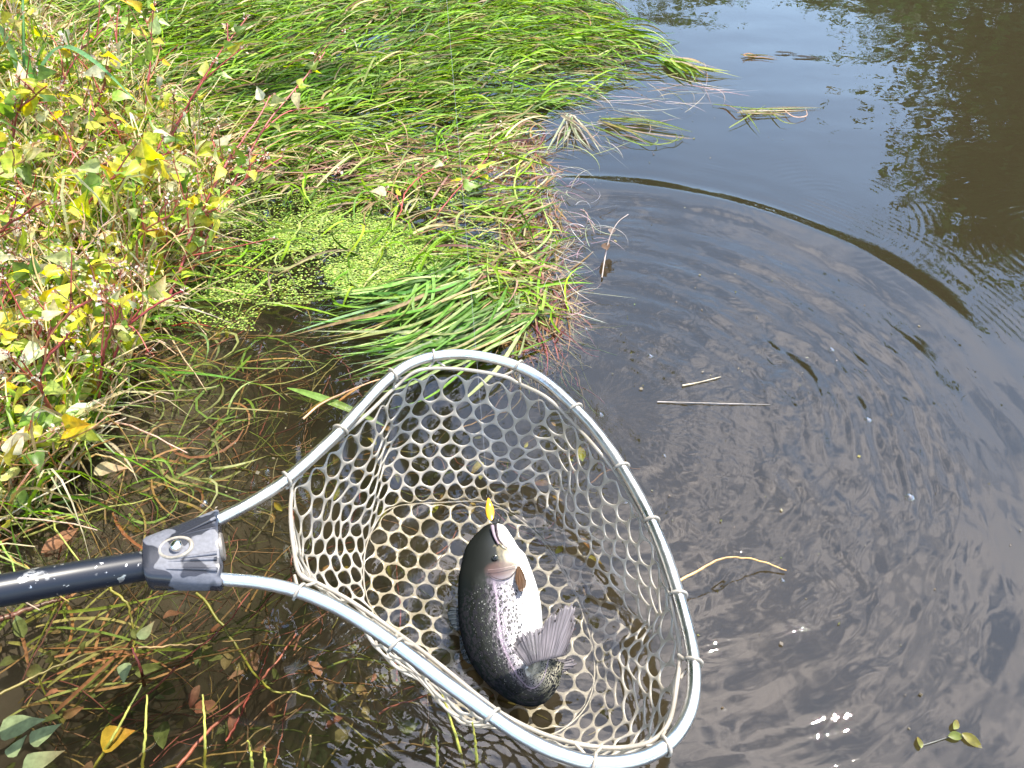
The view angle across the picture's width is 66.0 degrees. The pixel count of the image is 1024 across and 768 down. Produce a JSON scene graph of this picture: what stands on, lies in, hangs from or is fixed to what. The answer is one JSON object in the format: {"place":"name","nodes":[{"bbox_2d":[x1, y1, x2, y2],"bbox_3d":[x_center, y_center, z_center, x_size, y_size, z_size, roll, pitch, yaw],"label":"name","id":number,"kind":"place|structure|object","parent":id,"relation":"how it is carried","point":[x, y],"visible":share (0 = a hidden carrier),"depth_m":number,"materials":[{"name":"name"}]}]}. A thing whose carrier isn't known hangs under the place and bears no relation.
{"place":"outdoors","nodes":[
{"label":"outdoors","id":0,"kind":"place"},
{"bbox_2d":[0,0,696,157],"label":"floating grass","id":1,"kind":"structure","parent":0,"point":[501,35],"depth_m":2.03,"materials":[{"name":"green plant"}]},
{"bbox_2d":[0,0,1023,767],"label":"water","id":2,"kind":"structure","parent":0,"point":[876,192],"depth_m":1.53,"materials":[{"name":"liquid"}]},
{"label":"water","id":3,"kind":"structure","parent":0,"visible":0},
{"bbox_2d":[5,735,26,756],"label":"water leaf","id":4,"kind":"object","parent":3,"relation":"on","point":[13,750],"visible":1,"depth_m":0.82,"materials":[{"name":"green plant"}]},
{"bbox_2d":[0,715,45,740],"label":"leaf","id":5,"kind":"object","parent":3,"relation":"on","point":[13,726],"depth_m":0.83,"materials":[{"name":"green plant"}]},
{"bbox_2d":[0,596,68,622],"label":"pond weed","id":6,"kind":"object","parent":3,"relation":"in","point":[12,615],"visible":0.88,"depth_m":0.95,"materials":[{"name":"plant"}]},
{"bbox_2d":[22,750,64,767],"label":"water leaf","id":7,"kind":"object","parent":3,"relation":"on","point":[43,759],"visible":1,"depth_m":0.81,"materials":[{"name":"green plant"}]},
{"bbox_2d":[29,723,61,746],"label":"water leaf","id":8,"kind":"object","parent":3,"relation":"on","point":[38,737],"visible":1,"depth_m":0.83,"materials":[{"name":"green plant"}]},
{"bbox_2d":[0,399,106,520],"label":"leafy plant","id":9,"kind":"object","parent":3,"relation":"on","point":[68,425],"visible":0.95,"depth_m":1.00,"materials":[{"name":"yellow plant"}]},
{"bbox_2d":[41,528,77,552],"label":"fallen leaf","id":10,"kind":"object","parent":3,"relation":"on","point":[55,542],"visible":0.98,"depth_m":1.00,"materials":[{"name":"brown plant"}]},
{"bbox_2d":[0,647,134,695],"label":"pond weed","id":11,"kind":"object","parent":3,"relation":"in","point":[28,679],"visible":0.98,"depth_m":0.90,"materials":[{"name":"plant"}]},
{"bbox_2d":[0,0,140,132],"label":"reed","id":12,"kind":"object","parent":3,"relation":"in","point":[13,54],"visible":0.46,"depth_m":1.58,"materials":[{"name":"green plant"}]},
{"bbox_2d":[66,275,136,410],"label":"leafy plant","id":13,"kind":"object","parent":3,"relation":"on","point":[95,295],"visible":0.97,"depth_m":1.00,"materials":[{"name":"green plant"}]},
{"bbox_2d":[94,462,126,475],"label":"fallen leaf","id":14,"kind":"object","parent":3,"relation":"on","point":[102,468],"visible":0.91,"depth_m":1.07,"materials":[{"name":"beige plant"}]},
{"bbox_2d":[100,725,134,752],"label":"fallen leaf","id":15,"kind":"object","parent":3,"relation":"on","point":[121,735],"visible":1,"depth_m":0.84,"materials":[{"name":"yellow plant"}]},
{"bbox_2d":[93,685,141,767],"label":"stem","id":16,"kind":"object","parent":3,"relation":"on","point":[98,760],"visible":1,"depth_m":0.83,"materials":[{"name":"plant"}]},
{"bbox_2d":[107,587,135,657],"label":"pond weed","id":17,"kind":"object","parent":3,"relation":"in","point":[120,596],"visible":0.78,"depth_m":0.96,"materials":[{"name":"green plant"}]},
{"bbox_2d":[117,663,130,683],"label":"water leaf","id":18,"kind":"object","parent":3,"relation":"on","point":[123,670],"visible":1,"depth_m":0.88,"materials":[{"name":"green plant"}]},
{"bbox_2d":[131,648,145,686],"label":"cut stalk","id":19,"kind":"object","parent":3,"relation":"on","point":[141,670],"visible":1,"depth_m":0.88,"materials":[{"name":"brown plant"}]},
{"bbox_2d":[140,694,147,767],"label":"cut stalk","id":20,"kind":"object","parent":3,"relation":"on","point":[144,746],"visible":1,"depth_m":0.82,"materials":[{"name":"plant"}]},
{"bbox_2d":[100,262,190,398],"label":"leafy plant","id":21,"kind":"object","parent":3,"relation":"on","point":[124,336],"visible":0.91,"depth_m":1.12,"materials":[{"name":"green plant"}]},
{"bbox_2d":[137,622,153,639],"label":"water leaf","id":22,"kind":"object","parent":3,"relation":"on","point":[143,633],"visible":1,"depth_m":0.91,"materials":[{"name":"green plant"}]},
{"bbox_2d":[0,0,298,610],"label":"undergrowth","id":23,"kind":"object","parent":3,"relation":"on","point":[115,214],"visible":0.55,"depth_m":1.37,"materials":[{"name":"green plant"}]},
{"bbox_2d":[0,8,25,72],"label":"leafy plant","id":24,"kind":"object","parent":23,"relation":"on","point":[7,23],"visible":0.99,"depth_m":1.53,"materials":[{"name":"yellow plant"}]},
{"bbox_2d":[0,240,36,330],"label":"leafy plant","id":25,"kind":"object","parent":23,"relation":"on","point":[9,278],"visible":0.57,"depth_m":1.19,"materials":[{"name":"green plant"}]},
{"bbox_2d":[0,128,58,226],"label":"leafy plant","id":26,"kind":"object","parent":23,"relation":"on","point":[12,163],"visible":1,"depth_m":1.30,"materials":[{"name":"yellow plant"}]},
{"bbox_2d":[0,174,60,237],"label":"leafy plant","id":27,"kind":"object","parent":23,"relation":"on","point":[5,218],"visible":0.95,"depth_m":1.20,"materials":[{"name":"green plant"}]},
{"bbox_2d":[0,220,61,282],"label":"leafy plant","id":28,"kind":"object","parent":23,"relation":"on","point":[18,233],"visible":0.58,"depth_m":1.27,"materials":[{"name":"green plant"}]},
{"bbox_2d":[0,49,62,189],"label":"leafy plant","id":29,"kind":"object","parent":23,"relation":"on","point":[31,90],"visible":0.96,"depth_m":1.44,"materials":[{"name":"yellow plant"}]},
{"bbox_2d":[0,273,63,387],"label":"leafy plant","id":30,"kind":"object","parent":23,"relation":"on","point":[21,344],"visible":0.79,"depth_m":1.07,"materials":[{"name":"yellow plant"}]},
{"bbox_2d":[9,80,69,145],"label":"leafy plant","id":31,"kind":"object","parent":23,"relation":"on","point":[54,104],"visible":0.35,"depth_m":1.66,"materials":[{"name":"green plant"}]},
{"bbox_2d":[0,301,83,428],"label":"leafy plant","id":32,"kind":"object","parent":23,"relation":"on","point":[52,387],"visible":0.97,"depth_m":0.99,"materials":[{"name":"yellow plant"}]},
{"bbox_2d":[1,216,90,450],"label":"leafy plant","id":33,"kind":"object","parent":23,"relation":"on","point":[22,271],"visible":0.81,"depth_m":1.11,"materials":[{"name":"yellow plant"}]},
{"bbox_2d":[23,53,71,134],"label":"leafy plant","id":34,"kind":"object","parent":23,"relation":"on","point":[50,67],"visible":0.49,"depth_m":1.75,"materials":[{"name":"green plant"}]},
{"bbox_2d":[0,88,121,225],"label":"leafy plant","id":35,"kind":"object","parent":23,"relation":"on","point":[95,118],"visible":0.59,"depth_m":1.51,"materials":[{"name":"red plant"}]},
{"bbox_2d":[11,228,128,330],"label":"leafy plant","id":36,"kind":"object","parent":23,"relation":"on","point":[98,260],"visible":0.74,"depth_m":1.20,"materials":[{"name":"yellow plant"}]},
{"bbox_2d":[38,80,105,178],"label":"leafy plant","id":37,"kind":"object","parent":23,"relation":"on","point":[70,107],"visible":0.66,"depth_m":1.53,"materials":[{"name":"green plant"}]},
{"bbox_2d":[24,245,121,395],"bbox_3d":[-0.617,-0.072,1.091,0.181,0.260,0.073,-19,48,-18],"label":"leafy plant","id":38,"kind":"object","parent":23,"relation":"on","point":[43,298],"visible":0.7,"depth_m":1.06,"materials":[{"name":"green plant"}]},
{"bbox_2d":[39,0,121,141],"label":"leafy plant","id":39,"kind":"object","parent":23,"relation":"on","point":[98,3],"visible":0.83,"depth_m":1.70,"materials":[{"name":"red plant"}]},
{"bbox_2d":[47,284,130,406],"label":"leafy plant","id":40,"kind":"object","parent":23,"relation":"on","point":[87,309],"visible":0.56,"depth_m":1.13,"materials":[{"name":"green plant"}]},
{"bbox_2d":[57,4,135,134],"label":"leafy plant","id":41,"kind":"object","parent":23,"relation":"on","point":[108,63],"visible":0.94,"depth_m":1.64,"materials":[{"name":"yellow plant"}]},
{"bbox_2d":[52,261,154,326],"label":"leafy plant","id":42,"kind":"object","parent":23,"relation":"on","point":[97,310],"visible":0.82,"depth_m":1.09,"materials":[{"name":"green plant"}]},
{"bbox_2d":[86,272,166,381],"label":"leafy plant","id":43,"kind":"object","parent":23,"relation":"on","point":[152,300],"visible":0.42,"depth_m":1.18,"materials":[{"name":"green plant"}]},
{"bbox_2d":[64,130,201,246],"bbox_3d":[-0.669,-0.327,1.367,0.274,0.232,0.132,-14,47,-14],"label":"leafy plant","id":44,"kind":"object","parent":23,"relation":"on","point":[149,159],"visible":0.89,"depth_m":1.34,"materials":[{"name":"yellow plant"}]},
{"bbox_2d":[105,253,165,422],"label":"leafy plant","id":45,"kind":"object","parent":23,"relation":"on","point":[159,286],"visible":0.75,"depth_m":1.15,"materials":[{"name":"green plant"}]},
{"bbox_2d":[121,0,170,121],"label":"leafy plant","id":46,"kind":"object","parent":23,"relation":"on","point":[153,26],"visible":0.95,"depth_m":1.69,"materials":[{"name":"green plant"}]},
{"bbox_2d":[114,194,192,289],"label":"leafy plant","id":47,"kind":"object","parent":23,"relation":"on","point":[145,201],"visible":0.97,"depth_m":1.25,"materials":[{"name":"green plant"}]},
{"bbox_2d":[135,12,248,185],"bbox_3d":[-0.629,-0.556,1.583,0.106,0.255,0.368,30,52,27],"label":"leafy plant","id":48,"kind":"object","parent":23,"relation":"on","point":[204,70],"visible":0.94,"depth_m":1.56,"materials":[{"name":"green plant"}]},
{"bbox_2d":[160,87,287,303],"bbox_3d":[-0.491,-0.339,1.388,0.220,0.220,0.371,0,45,0],"label":"leafy plant","id":49,"kind":"object","parent":23,"relation":"on","point":[221,171],"visible":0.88,"depth_m":1.35,"materials":[{"name":"green plant"}]},
{"bbox_2d":[179,26,350,294],"bbox_3d":[-0.475,-0.448,1.479,0.223,0.246,0.591,29,52,26],"label":"leafy plant","id":50,"kind":"object","parent":23,"relation":"on","point":[301,86],"visible":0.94,"depth_m":1.48,"materials":[{"name":"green plant"}]},
{"bbox_2d":[150,171,227,275],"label":"leafy plant","id":51,"kind":"object","parent":3,"relation":"on","point":[215,215],"visible":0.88,"depth_m":1.33,"materials":[{"name":"green plant"}]},
{"bbox_2d":[138,638,249,648],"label":"pond weed","id":52,"kind":"object","parent":3,"relation":"in","point":[148,647],"visible":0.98,"depth_m":0.92,"materials":[{"name":"plant"}]},
{"bbox_2d":[202,694,206,767],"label":"cut stalk","id":53,"kind":"object","parent":3,"relation":"on","point":[205,741],"visible":1,"depth_m":0.82,"materials":[{"name":"plant"}]},
{"bbox_2d":[178,142,286,260],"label":"leafy plant","id":54,"kind":"object","parent":3,"relation":"on","point":[240,157],"visible":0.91,"depth_m":1.38,"materials":[{"name":"green plant"}]},
{"bbox_2d":[175,633,296,767],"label":"pond weed","id":55,"kind":"object","parent":3,"relation":"in","point":[187,755],"visible":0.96,"depth_m":0.87,"materials":[{"name":"red plant"}]},
{"bbox_2d":[225,648,268,741],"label":"pond weed","id":56,"kind":"object","parent":3,"relation":"in","point":[234,726],"visible":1,"depth_m":0.87,"materials":[{"name":"brown plant"}]},
{"bbox_2d":[247,740,253,767],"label":"cut stalk","id":57,"kind":"object","parent":3,"relation":"on","point":[251,759],"visible":1,"depth_m":0.80,"materials":[{"name":"yellow plant"}]},
{"bbox_2d":[263,747,266,767],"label":"cut stalk","id":58,"kind":"object","parent":3,"relation":"on","point":[265,758],"visible":1,"depth_m":0.80,"materials":[{"name":"yellow plant"}]},
{"bbox_2d":[290,510,294,581],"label":"pond weed","id":59,"kind":"object","parent":3,"relation":"in","point":[291,558],"visible":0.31,"depth_m":1.01,"materials":[{"name":"brown plant"}]},
{"bbox_2d":[195,592,395,762],"bbox_3d":[-0.260,0.338,0.889,0.328,0.027,0.031,28,51,25],"label":"pond weed","id":60,"kind":"object","parent":3,"relation":"in","point":[200,596],"visible":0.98,"depth_m":0.88,"materials":[{"name":"plant"}]},
{"bbox_2d":[303,735,311,767],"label":"cut stalk","id":61,"kind":"object","parent":3,"relation":"on","point":[308,756],"visible":1,"depth_m":0.81,"materials":[{"name":"plant"}]},
{"bbox_2d":[96,143,539,550],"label":"scattered grass","id":62,"kind":"structure","parent":3,"relation":"on","point":[159,466],"depth_m":1.27,"materials":[{"name":"green plant"}]},
{"bbox_2d":[0,292,636,767],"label":"submerged weed","id":63,"kind":"object","parent":3,"relation":"in","point":[164,686],"visible":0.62,"depth_m":0.95,"materials":[{"name":"plant"}]},
{"bbox_2d":[288,379,383,425],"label":"grass sprig","id":64,"kind":"object","parent":3,"relation":"on","point":[331,401],"depth_m":1.18,"materials":[{"name":"green plant"}]},
{"bbox_2d":[151,137,547,330],"bbox_3d":[-0.290,-0.315,1.513,0.735,0.006,0.652,0,45,0],"label":"duckweed","id":65,"kind":"object","parent":3,"relation":"on","point":[367,268],"visible":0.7,"depth_m":1.44,"materials":[{"name":"green plant"}]},
{"bbox_2d":[0,349,703,767],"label":"landing net","id":66,"kind":"object","parent":3,"relation":"on","point":[188,555],"visible":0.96,"depth_m":0.87,"materials":[{"name":"metal"}]},
{"bbox_2d":[447,524,576,706],"bbox_3d":[-0.011,0.247,0.878,0.116,0.104,0.227,-19,48,-18],"label":"trout","id":67,"kind":"object","parent":66,"relation":"in","point":[511,646],"visible":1,"depth_m":0.87,"materials":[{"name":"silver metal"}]},
{"bbox_2d":[485,494,498,523],"bbox_3d":[-0.025,0.159,0.973,0.017,0.011,0.050,0,45,0],"label":"fishing lure","id":68,"kind":"object","parent":67,"relation":"in","point":[489,509],"visible":1,"depth_m":0.97,"materials":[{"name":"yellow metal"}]},
{"bbox_2d":[369,134,448,219],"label":"leafy plant","id":69,"kind":"object","parent":3,"relation":"on","point":[380,190],"visible":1,"depth_m":1.53,"materials":[{"name":"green plant"}]},
{"bbox_2d":[285,239,548,407],"bbox_3d":[-0.131,-0.101,1.284,0.449,0.023,0.371,-18,48,-17],"label":"grass tuft","id":70,"kind":"object","parent":3,"relation":"on","point":[464,315],"visible":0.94,"depth_m":1.28,"materials":[{"name":"green plant"}]},
{"bbox_2d":[347,243,491,330],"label":"grass tuft","id":71,"kind":"object","parent":3,"relation":"on","point":[418,285],"visible":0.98,"depth_m":1.35,"materials":[{"name":"green plant"}]},
{"bbox_2d":[435,736,438,767],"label":"cut stalk","id":72,"kind":"object","parent":3,"relation":"on","point":[437,758],"visible":1,"depth_m":0.80,"materials":[{"name":"plant"}]},
{"bbox_2d":[441,694,465,767],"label":"grass blade","id":73,"kind":"object","parent":3,"relation":"on","point":[457,743],"visible":0.91,"depth_m":0.81,"materials":[{"name":"yellow plant"}]},
{"bbox_2d":[431,120,503,222],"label":"leafy plant","id":74,"kind":"object","parent":3,"relation":"on","point":[468,184],"visible":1,"depth_m":1.55,"materials":[{"name":"green plant"}]},
{"bbox_2d":[472,722,477,767],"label":"cut stalk","id":75,"kind":"object","parent":3,"relation":"on","point":[476,753],"visible":1,"depth_m":0.80,"materials":[{"name":"plant"}]},
{"bbox_2d":[225,53,754,376],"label":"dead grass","id":76,"kind":"structure","parent":3,"relation":"on","point":[509,143],"depth_m":1.57,"materials":[{"name":"green plant"}]},
{"bbox_2d":[547,113,603,152],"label":"grass tuft","id":77,"kind":"object","parent":3,"relation":"on","point":[568,119],"visible":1,"depth_m":1.75,"materials":[{"name":"beige plant"}]},
{"bbox_2d":[170,94,1010,728],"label":"floating specks","id":78,"kind":"object","parent":3,"relation":"on","point":[640,388],"visible":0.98,"depth_m":1.14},
{"bbox_2d":[601,214,627,277],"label":"seed stem","id":79,"kind":"object","parent":3,"relation":"on","point":[606,246],"visible":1,"depth_m":1.41,"materials":[{"name":"beige plant"}]},
{"bbox_2d":[578,117,691,145],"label":"grass clump","id":80,"kind":"object","parent":3,"relation":"on","point":[628,129],"visible":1,"depth_m":1.76,"materials":[{"name":"green plant"}]},
{"bbox_2d":[660,57,737,81],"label":"grass clump","id":81,"kind":"object","parent":3,"relation":"on","point":[682,63],"visible":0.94,"depth_m":1.98,"materials":[{"name":"green plant"}]},
{"bbox_2d":[682,376,720,386],"bbox_3d":[0.290,-0.004,1.203,0.065,0.003,0.004,-12,46,-11],"label":"straw","id":82,"kind":"object","parent":3,"relation":"on","point":[699,382],"visible":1,"depth_m":1.20,"materials":[{"name":"beige plant"}]},
{"bbox_2d":[657,401,769,404],"bbox_3d":[0.300,0.028,1.171,0.167,0.002,0.007,0,45,0],"label":"straw","id":83,"kind":"object","parent":3,"relation":"on","point":[705,403],"visible":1,"depth_m":1.17,"materials":[{"name":"beige plant"}]},
{"bbox_2d":[681,556,786,580],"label":"twig","id":84,"kind":"object","parent":3,"relation":"on","point":[700,569],"visible":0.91,"depth_m":0.95,"materials":[{"name":"beige wood"}]},
{"bbox_2d":[741,53,776,58],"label":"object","id":85,"kind":"object","parent":3,"relation":"on","point":[752,55],"visible":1,"depth_m":2.05,"materials":[{"name":"beige plant"}]},
{"bbox_2d":[714,104,820,129],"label":"grass clump","id":86,"kind":"object","parent":3,"relation":"on","point":[750,111],"visible":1,"depth_m":1.82,"materials":[{"name":"plant"}]},
{"bbox_2d":[777,51,795,53],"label":"floating leaf","id":87,"kind":"object","parent":3,"relation":"on","point":[785,52],"visible":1,"depth_m":2.07,"materials":[{"name":"grey plant"}]},
{"bbox_2d":[795,55,816,57],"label":"floating leaf","id":88,"kind":"object","parent":3,"relation":"on","point":[805,56],"visible":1,"depth_m":2.05,"materials":[{"name":"grey plant"}]},
{"bbox_2d":[917,720,981,747],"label":"leaf sprig","id":89,"kind":"object","parent":3,"relation":"on","point":[971,739],"visible":1,"depth_m":0.83,"materials":[{"name":"yellow plant"}]}
]}

